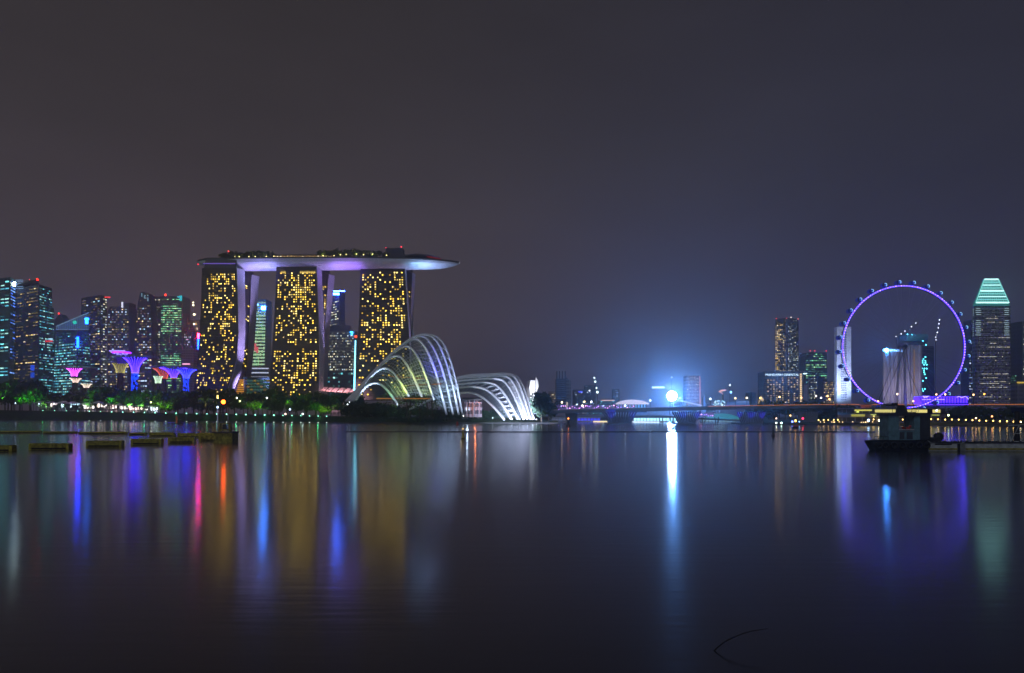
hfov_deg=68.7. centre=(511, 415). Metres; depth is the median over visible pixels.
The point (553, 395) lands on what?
office block
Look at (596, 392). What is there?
tower crane
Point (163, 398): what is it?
tree
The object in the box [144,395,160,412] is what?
tree
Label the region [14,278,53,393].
office tower
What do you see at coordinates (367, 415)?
shrub
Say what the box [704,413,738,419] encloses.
theatre dome
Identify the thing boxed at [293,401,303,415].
tree
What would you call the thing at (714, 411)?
office block
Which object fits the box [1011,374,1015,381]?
office block
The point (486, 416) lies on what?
shrub
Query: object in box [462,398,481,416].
pavilion
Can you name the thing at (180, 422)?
marker boat
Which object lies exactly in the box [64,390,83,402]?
tree
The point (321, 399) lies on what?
tree
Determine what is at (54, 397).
tree
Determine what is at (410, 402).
palm tree
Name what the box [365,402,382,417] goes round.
shrub
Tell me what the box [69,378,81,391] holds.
funnel tree
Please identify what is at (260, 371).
office block
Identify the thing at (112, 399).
tree
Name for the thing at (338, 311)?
office tower
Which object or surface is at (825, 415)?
tree
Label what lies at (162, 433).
floating barrier
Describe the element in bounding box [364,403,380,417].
shrub
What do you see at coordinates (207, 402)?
tree
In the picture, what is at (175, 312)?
office tower
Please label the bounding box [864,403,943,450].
workboat
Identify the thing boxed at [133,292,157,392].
office tower
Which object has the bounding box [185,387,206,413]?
tree
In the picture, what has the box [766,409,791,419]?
tree
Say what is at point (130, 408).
market tent
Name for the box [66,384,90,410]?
tree
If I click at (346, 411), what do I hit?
shrub
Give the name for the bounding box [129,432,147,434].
floating barrier
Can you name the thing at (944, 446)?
pontoon
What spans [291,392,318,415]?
tree
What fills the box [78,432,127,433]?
floating barrier
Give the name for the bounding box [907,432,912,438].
door panel
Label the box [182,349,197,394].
office block
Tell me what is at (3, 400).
tree
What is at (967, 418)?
tree
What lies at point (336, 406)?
tree
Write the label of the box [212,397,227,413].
tree
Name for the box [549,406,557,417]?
tree
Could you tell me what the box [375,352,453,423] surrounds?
indoor garden
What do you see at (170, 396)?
tree
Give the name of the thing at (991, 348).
crowned tower
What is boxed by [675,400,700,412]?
arched hall
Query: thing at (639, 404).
arched hall
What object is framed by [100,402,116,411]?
market tent
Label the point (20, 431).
floating barrier
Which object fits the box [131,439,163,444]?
floating barrier
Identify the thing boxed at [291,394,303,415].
tree
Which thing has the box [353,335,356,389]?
light mast
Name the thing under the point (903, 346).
giant wheel
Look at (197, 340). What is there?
sign tower
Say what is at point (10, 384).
tree
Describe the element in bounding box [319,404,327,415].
tree
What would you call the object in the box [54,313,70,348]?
office tower
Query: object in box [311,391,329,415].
tree
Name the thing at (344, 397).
tree
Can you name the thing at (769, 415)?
tree
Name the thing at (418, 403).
palm tree
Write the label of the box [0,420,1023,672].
water
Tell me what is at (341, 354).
office tower
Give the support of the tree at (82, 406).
on the garden ground at (40, 415)
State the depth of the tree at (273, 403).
745.75 m
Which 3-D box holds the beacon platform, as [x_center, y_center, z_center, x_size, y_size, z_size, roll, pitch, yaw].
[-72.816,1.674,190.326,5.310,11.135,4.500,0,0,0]
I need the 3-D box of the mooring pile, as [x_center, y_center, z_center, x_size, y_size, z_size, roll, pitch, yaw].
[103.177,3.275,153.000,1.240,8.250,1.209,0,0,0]
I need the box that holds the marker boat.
[171,416,183,423]
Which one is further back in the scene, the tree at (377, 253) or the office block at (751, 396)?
the office block at (751, 396)
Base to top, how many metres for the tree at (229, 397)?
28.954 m
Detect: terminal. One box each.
[632,417,675,421]
[837,404,949,421]
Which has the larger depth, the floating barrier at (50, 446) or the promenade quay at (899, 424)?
the promenade quay at (899, 424)
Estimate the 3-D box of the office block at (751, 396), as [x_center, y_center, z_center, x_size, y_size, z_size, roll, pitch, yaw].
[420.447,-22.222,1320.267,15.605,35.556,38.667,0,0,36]
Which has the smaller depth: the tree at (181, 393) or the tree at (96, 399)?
the tree at (181, 393)
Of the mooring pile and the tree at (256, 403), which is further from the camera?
the tree at (256, 403)
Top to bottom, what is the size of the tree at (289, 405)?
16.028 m
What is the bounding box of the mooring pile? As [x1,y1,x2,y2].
[1014,411,1019,440]
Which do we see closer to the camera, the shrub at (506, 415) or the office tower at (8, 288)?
the shrub at (506, 415)
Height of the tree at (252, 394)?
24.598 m
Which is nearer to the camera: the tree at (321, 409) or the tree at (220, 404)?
the tree at (321, 409)
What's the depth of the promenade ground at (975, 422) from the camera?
537.15 m
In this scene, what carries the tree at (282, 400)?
on the garden ground at (40, 415)
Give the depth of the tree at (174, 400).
857.17 m
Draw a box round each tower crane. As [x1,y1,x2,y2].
[594,377,597,412]
[935,319,939,393]
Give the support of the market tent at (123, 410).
on the garden ground at (40, 415)
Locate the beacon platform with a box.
[212,400,238,442]
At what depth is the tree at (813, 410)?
597.57 m
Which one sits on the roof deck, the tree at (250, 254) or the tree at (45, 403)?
the tree at (250, 254)
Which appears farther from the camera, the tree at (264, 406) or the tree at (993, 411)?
the tree at (264, 406)
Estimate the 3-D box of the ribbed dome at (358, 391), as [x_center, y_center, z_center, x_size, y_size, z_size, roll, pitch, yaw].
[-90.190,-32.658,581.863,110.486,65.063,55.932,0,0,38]
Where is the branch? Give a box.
[713,628,767,650]
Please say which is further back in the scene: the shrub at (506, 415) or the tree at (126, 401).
the tree at (126, 401)
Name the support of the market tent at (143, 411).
on the garden ground at (40, 415)
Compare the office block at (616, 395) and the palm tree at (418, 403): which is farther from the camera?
the office block at (616, 395)
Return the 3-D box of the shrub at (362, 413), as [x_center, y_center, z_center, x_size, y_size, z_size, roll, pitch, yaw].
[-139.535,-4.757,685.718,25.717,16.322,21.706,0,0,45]
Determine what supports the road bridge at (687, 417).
on the water
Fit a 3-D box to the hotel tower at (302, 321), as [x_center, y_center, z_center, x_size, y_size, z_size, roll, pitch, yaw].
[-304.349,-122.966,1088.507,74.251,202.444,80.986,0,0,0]
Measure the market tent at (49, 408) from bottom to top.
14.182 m
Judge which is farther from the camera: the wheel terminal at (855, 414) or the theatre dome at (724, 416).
the theatre dome at (724, 416)
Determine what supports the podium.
attached to the hotel tower at (229, 294)
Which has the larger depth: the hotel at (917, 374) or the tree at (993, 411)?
the hotel at (917, 374)
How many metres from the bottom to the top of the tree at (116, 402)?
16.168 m
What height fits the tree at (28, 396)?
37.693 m
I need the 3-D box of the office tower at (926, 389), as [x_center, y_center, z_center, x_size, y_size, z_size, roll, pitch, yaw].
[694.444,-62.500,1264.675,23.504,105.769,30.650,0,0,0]
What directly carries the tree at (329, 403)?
on the garden ground at (40, 415)
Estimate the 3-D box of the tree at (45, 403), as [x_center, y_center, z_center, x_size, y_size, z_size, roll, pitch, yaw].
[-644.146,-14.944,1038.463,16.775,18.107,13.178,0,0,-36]
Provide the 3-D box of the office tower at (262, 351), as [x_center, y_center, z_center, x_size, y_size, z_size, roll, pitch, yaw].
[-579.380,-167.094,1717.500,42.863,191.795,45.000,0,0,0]
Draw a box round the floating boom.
[346,431,874,431]
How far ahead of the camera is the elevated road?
985.00 m
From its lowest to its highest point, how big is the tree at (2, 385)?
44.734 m
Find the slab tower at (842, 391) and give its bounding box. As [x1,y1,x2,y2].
[834,327,850,406]
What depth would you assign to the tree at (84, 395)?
1013.57 m
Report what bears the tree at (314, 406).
on the garden ground at (40, 415)
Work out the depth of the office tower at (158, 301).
1820.00 m
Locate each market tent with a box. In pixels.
[33,401,50,410]
[46,401,57,410]
[57,401,70,410]
[65,402,79,410]
[78,402,93,411]
[91,401,105,411]
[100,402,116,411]
[114,403,127,411]
[124,404,139,412]
[134,404,148,412]
[145,405,157,412]
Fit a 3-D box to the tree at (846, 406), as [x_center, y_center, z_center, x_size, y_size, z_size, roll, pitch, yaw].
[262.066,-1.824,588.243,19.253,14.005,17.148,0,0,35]
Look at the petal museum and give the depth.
1101.78 m
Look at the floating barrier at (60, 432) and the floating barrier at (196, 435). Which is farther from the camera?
the floating barrier at (60, 432)
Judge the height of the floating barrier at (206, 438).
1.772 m
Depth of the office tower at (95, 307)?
1824.90 m
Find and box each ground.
[0,410,557,421]
[515,416,1005,419]
[763,418,1023,424]
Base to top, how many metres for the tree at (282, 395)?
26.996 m
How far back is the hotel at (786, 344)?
1357.98 m
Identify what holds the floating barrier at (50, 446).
on the water
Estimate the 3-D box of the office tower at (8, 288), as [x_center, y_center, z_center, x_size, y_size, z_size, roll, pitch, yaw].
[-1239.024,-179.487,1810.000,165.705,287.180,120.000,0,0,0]
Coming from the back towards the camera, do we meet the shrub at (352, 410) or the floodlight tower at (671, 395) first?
the floodlight tower at (671, 395)
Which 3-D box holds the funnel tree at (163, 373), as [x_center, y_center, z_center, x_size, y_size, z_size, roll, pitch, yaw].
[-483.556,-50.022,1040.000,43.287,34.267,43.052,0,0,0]
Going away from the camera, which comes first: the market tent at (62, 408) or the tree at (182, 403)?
the tree at (182, 403)
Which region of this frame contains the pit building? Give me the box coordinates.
[914,395,968,404]
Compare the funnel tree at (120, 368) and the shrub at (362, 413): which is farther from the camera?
the funnel tree at (120, 368)
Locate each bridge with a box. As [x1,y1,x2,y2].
[534,404,835,423]
[632,415,739,422]
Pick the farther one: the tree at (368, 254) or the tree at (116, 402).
the tree at (368, 254)
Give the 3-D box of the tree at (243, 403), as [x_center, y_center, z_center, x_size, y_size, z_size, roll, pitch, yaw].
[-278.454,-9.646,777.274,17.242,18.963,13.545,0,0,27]
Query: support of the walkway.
attached to the ribbed dome at (358, 391)
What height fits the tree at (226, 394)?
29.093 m
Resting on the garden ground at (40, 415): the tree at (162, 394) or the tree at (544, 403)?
the tree at (162, 394)
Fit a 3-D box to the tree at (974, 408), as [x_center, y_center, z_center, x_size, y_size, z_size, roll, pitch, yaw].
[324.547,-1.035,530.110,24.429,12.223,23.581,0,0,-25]
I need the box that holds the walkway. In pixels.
[376,376,441,398]
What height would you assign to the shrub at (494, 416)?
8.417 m
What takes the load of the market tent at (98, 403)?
on the garden ground at (40, 415)
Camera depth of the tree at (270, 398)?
783.74 m
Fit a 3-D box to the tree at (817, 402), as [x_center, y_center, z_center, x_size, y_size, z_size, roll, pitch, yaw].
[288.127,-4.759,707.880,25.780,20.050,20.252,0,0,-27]
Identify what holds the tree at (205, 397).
on the garden ground at (40, 415)
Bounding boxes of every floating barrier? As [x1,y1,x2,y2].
[0,431,41,432]
[0,445,16,451]
[29,443,72,449]
[43,431,77,433]
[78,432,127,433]
[86,440,124,446]
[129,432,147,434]
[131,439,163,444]
[149,432,175,435]
[168,437,196,442]
[177,433,213,437]
[199,435,213,440]
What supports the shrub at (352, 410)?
on the garden ground at (40, 415)
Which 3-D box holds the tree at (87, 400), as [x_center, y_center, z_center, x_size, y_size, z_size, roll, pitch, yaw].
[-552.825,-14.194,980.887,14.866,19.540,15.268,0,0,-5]
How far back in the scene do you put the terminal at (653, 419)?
759.78 m
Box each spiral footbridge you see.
[556,405,634,409]
[699,412,714,416]
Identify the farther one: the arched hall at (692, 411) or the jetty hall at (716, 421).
the arched hall at (692, 411)
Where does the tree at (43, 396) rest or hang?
on the garden ground at (40, 415)
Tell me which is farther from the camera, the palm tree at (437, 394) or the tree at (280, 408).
the tree at (280, 408)
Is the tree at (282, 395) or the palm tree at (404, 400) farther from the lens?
the tree at (282, 395)
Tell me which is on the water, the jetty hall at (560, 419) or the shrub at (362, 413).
the jetty hall at (560, 419)
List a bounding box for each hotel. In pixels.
[758,371,806,404]
[775,317,798,370]
[883,334,927,407]
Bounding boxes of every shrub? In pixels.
[338,402,361,416]
[339,402,359,416]
[348,401,362,416]
[351,402,370,416]
[357,403,373,417]
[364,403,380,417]
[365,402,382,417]
[366,403,388,417]
[385,405,402,417]
[413,405,428,413]
[438,409,453,418]
[483,410,492,418]
[491,411,502,419]
[497,411,508,419]
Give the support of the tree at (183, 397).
on the garden ground at (40, 415)
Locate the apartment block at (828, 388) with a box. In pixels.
[823,381,833,403]
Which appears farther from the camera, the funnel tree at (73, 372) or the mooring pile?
the funnel tree at (73, 372)
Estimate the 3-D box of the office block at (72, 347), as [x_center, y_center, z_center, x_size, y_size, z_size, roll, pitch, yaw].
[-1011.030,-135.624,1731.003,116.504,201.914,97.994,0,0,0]
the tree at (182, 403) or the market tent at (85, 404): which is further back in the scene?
the market tent at (85, 404)
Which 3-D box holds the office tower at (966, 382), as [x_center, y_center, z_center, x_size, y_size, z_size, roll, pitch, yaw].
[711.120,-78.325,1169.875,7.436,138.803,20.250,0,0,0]
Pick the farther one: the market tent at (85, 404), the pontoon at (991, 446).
the market tent at (85, 404)
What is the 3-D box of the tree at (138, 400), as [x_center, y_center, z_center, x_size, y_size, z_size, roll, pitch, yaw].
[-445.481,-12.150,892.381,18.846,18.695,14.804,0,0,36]
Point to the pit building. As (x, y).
(954, 400)
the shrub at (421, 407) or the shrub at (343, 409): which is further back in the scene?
the shrub at (343, 409)
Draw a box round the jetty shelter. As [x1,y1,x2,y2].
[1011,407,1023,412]
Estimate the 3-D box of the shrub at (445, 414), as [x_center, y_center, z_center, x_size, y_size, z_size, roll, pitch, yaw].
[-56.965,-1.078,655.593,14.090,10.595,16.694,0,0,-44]
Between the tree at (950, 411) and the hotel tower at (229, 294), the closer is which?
the tree at (950, 411)
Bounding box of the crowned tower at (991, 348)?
[972,279,1010,409]
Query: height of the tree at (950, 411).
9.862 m
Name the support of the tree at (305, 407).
on the garden ground at (40, 415)
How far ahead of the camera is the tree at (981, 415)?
510.90 m
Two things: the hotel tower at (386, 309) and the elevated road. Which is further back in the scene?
the hotel tower at (386, 309)
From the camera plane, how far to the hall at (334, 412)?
1011.00 m
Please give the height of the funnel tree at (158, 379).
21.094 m
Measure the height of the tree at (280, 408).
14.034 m
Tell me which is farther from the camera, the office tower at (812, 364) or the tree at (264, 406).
the office tower at (812, 364)
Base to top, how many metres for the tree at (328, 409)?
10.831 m
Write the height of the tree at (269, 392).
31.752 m
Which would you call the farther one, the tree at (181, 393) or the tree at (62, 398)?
the tree at (62, 398)
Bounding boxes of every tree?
[0,379,45,409]
[0,384,15,409]
[0,390,11,409]
[4,389,24,409]
[12,389,33,409]
[17,385,41,410]
[20,381,48,410]
[34,389,58,401]
[40,398,52,407]
[47,393,60,403]
[50,366,97,388]
[55,395,70,401]
[62,401,70,408]
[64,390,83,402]
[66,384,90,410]
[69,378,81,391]
[79,398,85,409]
[80,392,88,398]
[81,384,91,391]
[84,397,96,411]
[87,384,122,408]
[91,398,105,405]
[102,397,114,411]
[104,361,128,391]
[107,396,124,402]
[108,390,119,408]
[111,355,157,389]
[111,400,122,408]
[116,389,130,408]
[116,390,143,409]
[119,397,132,412]
[128,388,141,409]
[131,397,143,412]
[134,388,155,394]
[138,391,156,399]
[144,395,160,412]
[147,366,172,391]
[151,389,169,412]
[152,391,173,412]
[153,376,162,391]
[154,365,192,389]
[157,401,165,412]
[163,399,172,412]
[165,391,182,412]
[166,367,205,391]
[169,396,180,413]
[174,392,188,413]
[174,399,191,413]
[179,391,201,411]
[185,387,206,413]
[187,400,196,413]
[193,401,204,413]
[197,396,215,410]
[198,398,212,413]
[199,392,212,413]
[200,388,235,413]
[208,400,219,413]
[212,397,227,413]
[216,389,237,413]
[218,400,235,407]
[222,389,237,412]
[227,397,242,414]
[229,250,238,258]
[235,392,254,414]
[236,397,250,414]
[237,392,259,414]
[244,399,258,414]
[246,395,264,414]
[247,250,257,256]
[252,399,270,414]
[255,250,265,256]
[255,386,286,414]
[259,403,269,409]
[261,391,279,414]
[264,398,279,414]
[265,251,274,256]
[273,391,289,414]
[274,402,284,411]
[277,396,293,415]
[285,400,295,415]
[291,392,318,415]
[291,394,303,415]
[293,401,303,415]
[298,404,310,415]
[308,401,323,415]
[309,395,332,415]
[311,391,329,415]
[317,250,323,255]
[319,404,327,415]
[320,399,332,416]
[323,405,331,416]
[326,249,339,255]
[327,393,366,403]
[328,396,347,416]
[330,403,345,416]
[344,248,358,256]
[354,249,365,256]
[364,250,375,256]
[373,251,381,256]
[396,392,419,417]
[397,397,416,417]
[408,395,423,418]
[416,395,434,418]
[420,393,440,418]
[434,398,452,418]
[529,391,552,421]
[540,398,557,421]
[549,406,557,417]
[757,400,787,419]
[759,410,780,418]
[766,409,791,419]
[779,403,791,419]
[792,402,805,419]
[803,400,826,411]
[810,408,834,421]
[813,403,837,421]
[833,404,855,412]
[946,406,970,421]
[946,409,956,421]
[954,405,984,419]
[955,408,979,421]
[972,408,997,422]
[987,409,1002,417]
[999,405,1013,422]
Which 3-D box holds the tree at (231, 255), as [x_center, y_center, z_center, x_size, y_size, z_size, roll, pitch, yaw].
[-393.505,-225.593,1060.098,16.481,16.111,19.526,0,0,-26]
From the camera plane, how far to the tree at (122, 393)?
955.33 m
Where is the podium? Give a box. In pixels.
[236,377,269,393]
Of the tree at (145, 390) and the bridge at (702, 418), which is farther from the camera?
the tree at (145, 390)
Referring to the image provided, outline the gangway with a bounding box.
[1008,424,1023,441]
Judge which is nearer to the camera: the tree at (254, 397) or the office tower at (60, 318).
the tree at (254, 397)
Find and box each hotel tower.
[194,259,259,392]
[269,267,334,398]
[356,269,415,400]
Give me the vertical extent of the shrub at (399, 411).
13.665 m
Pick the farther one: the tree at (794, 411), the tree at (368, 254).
the tree at (368, 254)
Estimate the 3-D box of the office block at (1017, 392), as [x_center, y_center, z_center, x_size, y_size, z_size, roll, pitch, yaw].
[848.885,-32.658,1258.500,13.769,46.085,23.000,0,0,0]
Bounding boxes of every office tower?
[0,277,22,383]
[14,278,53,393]
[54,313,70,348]
[81,295,110,398]
[108,302,136,392]
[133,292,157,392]
[155,297,160,375]
[160,294,190,392]
[252,299,271,365]
[328,325,357,371]
[330,291,344,330]
[555,371,570,409]
[683,376,700,411]
[799,350,826,384]
[922,346,934,407]
[961,320,971,406]
[1011,321,1023,381]
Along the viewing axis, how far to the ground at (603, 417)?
1642.48 m
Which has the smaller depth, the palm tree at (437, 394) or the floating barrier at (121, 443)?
the floating barrier at (121, 443)
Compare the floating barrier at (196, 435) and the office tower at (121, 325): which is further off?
the office tower at (121, 325)
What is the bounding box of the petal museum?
[526,377,538,417]
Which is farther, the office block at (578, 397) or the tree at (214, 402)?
the office block at (578, 397)
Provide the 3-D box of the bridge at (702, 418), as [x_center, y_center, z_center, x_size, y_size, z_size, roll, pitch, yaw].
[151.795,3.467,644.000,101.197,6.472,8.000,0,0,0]
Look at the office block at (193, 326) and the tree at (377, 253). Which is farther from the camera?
the office block at (193, 326)
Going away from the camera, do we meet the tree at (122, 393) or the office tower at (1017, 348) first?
the tree at (122, 393)
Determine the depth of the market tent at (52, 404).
1036.77 m
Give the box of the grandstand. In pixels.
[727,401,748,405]
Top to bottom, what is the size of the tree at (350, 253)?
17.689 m
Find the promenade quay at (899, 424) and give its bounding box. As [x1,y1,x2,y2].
[763,423,1023,426]
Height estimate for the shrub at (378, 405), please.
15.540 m
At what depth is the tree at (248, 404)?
770.29 m
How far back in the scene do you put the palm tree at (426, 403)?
658.16 m
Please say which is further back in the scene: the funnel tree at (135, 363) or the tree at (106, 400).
the funnel tree at (135, 363)
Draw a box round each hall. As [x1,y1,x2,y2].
[320,387,355,415]
[551,417,565,421]
[577,417,600,421]
[614,400,648,411]
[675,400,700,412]
[698,419,736,421]
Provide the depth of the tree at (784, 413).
698.57 m
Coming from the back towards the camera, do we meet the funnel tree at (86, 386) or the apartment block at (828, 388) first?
the apartment block at (828, 388)
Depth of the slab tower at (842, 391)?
1150.00 m
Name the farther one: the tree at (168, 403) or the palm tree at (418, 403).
the tree at (168, 403)
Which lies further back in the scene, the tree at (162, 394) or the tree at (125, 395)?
the tree at (125, 395)
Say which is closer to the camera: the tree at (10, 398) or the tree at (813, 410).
the tree at (813, 410)
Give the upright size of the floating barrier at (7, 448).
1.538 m
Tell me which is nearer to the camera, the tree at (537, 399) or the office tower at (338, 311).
the tree at (537, 399)
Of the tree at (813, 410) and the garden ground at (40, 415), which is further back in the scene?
the garden ground at (40, 415)
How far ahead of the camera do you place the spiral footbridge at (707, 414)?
688.93 m
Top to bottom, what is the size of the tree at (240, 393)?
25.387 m
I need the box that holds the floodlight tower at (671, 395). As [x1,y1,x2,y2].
[667,391,676,414]
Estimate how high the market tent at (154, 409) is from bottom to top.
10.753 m
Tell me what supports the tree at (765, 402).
on the promenade ground at (975, 422)
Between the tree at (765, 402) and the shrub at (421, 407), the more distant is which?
the tree at (765, 402)
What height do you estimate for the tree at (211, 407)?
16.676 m
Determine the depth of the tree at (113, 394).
973.82 m
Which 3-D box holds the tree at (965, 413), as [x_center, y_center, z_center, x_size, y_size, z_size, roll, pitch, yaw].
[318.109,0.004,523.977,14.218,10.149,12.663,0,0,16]
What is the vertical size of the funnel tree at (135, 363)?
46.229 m
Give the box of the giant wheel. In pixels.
[835,280,970,407]
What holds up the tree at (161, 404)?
on the garden ground at (40, 415)
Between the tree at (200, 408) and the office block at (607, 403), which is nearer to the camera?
the tree at (200, 408)
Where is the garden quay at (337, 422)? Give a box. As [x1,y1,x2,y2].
[0,419,557,423]
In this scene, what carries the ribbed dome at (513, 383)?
on the garden ground at (40, 415)
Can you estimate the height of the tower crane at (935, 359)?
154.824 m
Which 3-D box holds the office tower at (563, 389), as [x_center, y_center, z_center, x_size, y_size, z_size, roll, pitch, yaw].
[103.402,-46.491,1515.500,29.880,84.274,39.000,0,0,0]
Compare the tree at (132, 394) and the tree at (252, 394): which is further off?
the tree at (132, 394)
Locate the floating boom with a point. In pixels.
(610, 431)
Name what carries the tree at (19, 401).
on the garden ground at (40, 415)
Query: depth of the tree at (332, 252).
1056.14 m
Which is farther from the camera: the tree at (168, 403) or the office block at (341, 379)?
the office block at (341, 379)
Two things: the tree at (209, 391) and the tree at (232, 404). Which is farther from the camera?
the tree at (209, 391)
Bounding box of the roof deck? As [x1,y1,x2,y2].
[197,246,459,270]
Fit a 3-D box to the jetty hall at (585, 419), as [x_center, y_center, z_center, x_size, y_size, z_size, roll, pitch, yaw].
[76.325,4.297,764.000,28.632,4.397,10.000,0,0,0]
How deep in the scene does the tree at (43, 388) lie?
1121.77 m
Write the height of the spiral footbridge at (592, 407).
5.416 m
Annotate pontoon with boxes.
[928,441,957,450]
[960,441,1023,450]
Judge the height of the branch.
0.750 m
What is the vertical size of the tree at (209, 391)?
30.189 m
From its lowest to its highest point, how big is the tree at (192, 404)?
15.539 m
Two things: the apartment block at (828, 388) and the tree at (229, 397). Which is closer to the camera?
the tree at (229, 397)
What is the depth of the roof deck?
1056.86 m
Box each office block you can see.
[52,312,90,395]
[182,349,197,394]
[184,332,194,348]
[187,302,199,348]
[251,366,270,376]
[327,371,355,395]
[548,392,555,402]
[572,390,585,414]
[584,385,595,414]
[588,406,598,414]
[598,400,615,414]
[612,389,619,414]
[706,404,715,413]
[745,392,755,412]
[808,376,823,403]
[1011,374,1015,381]
[1011,382,1023,406]
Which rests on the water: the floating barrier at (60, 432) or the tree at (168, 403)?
the floating barrier at (60, 432)
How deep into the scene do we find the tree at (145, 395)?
905.02 m
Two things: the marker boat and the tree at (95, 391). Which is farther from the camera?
the tree at (95, 391)
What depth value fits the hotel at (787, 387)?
1150.00 m
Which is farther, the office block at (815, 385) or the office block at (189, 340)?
the office block at (189, 340)
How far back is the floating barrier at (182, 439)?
189.19 m
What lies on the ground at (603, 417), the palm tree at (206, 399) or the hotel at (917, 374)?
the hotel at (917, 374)
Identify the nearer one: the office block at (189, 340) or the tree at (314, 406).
the tree at (314, 406)
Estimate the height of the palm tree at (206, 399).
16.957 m
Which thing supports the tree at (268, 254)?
on the roof deck
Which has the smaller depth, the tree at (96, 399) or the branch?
the branch
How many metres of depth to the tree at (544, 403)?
592.60 m
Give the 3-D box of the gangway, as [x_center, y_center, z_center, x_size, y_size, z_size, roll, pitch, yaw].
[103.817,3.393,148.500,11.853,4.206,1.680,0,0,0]
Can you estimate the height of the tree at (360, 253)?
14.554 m
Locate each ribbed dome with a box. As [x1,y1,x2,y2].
[345,333,463,414]
[409,373,534,420]
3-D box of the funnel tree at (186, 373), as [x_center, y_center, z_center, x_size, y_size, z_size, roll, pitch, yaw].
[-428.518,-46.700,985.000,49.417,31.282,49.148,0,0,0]
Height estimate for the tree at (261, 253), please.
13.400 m
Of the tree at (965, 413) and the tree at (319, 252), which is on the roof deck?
the tree at (319, 252)
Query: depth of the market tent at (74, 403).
993.52 m
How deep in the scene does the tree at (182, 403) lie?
836.60 m
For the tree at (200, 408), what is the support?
on the garden ground at (40, 415)
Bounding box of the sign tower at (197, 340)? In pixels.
[196,333,199,348]
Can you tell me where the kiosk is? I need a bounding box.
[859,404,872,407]
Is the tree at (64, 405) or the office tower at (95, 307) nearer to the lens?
the tree at (64, 405)
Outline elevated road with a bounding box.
[837,404,1023,418]
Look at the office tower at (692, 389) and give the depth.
1600.00 m
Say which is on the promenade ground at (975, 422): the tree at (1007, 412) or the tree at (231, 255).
the tree at (1007, 412)
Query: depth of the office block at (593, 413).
1350.00 m
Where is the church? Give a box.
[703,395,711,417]
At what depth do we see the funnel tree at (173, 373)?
995.76 m
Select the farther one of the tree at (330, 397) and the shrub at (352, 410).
the tree at (330, 397)
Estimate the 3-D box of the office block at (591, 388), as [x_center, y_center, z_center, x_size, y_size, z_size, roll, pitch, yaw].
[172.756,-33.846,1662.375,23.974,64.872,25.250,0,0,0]

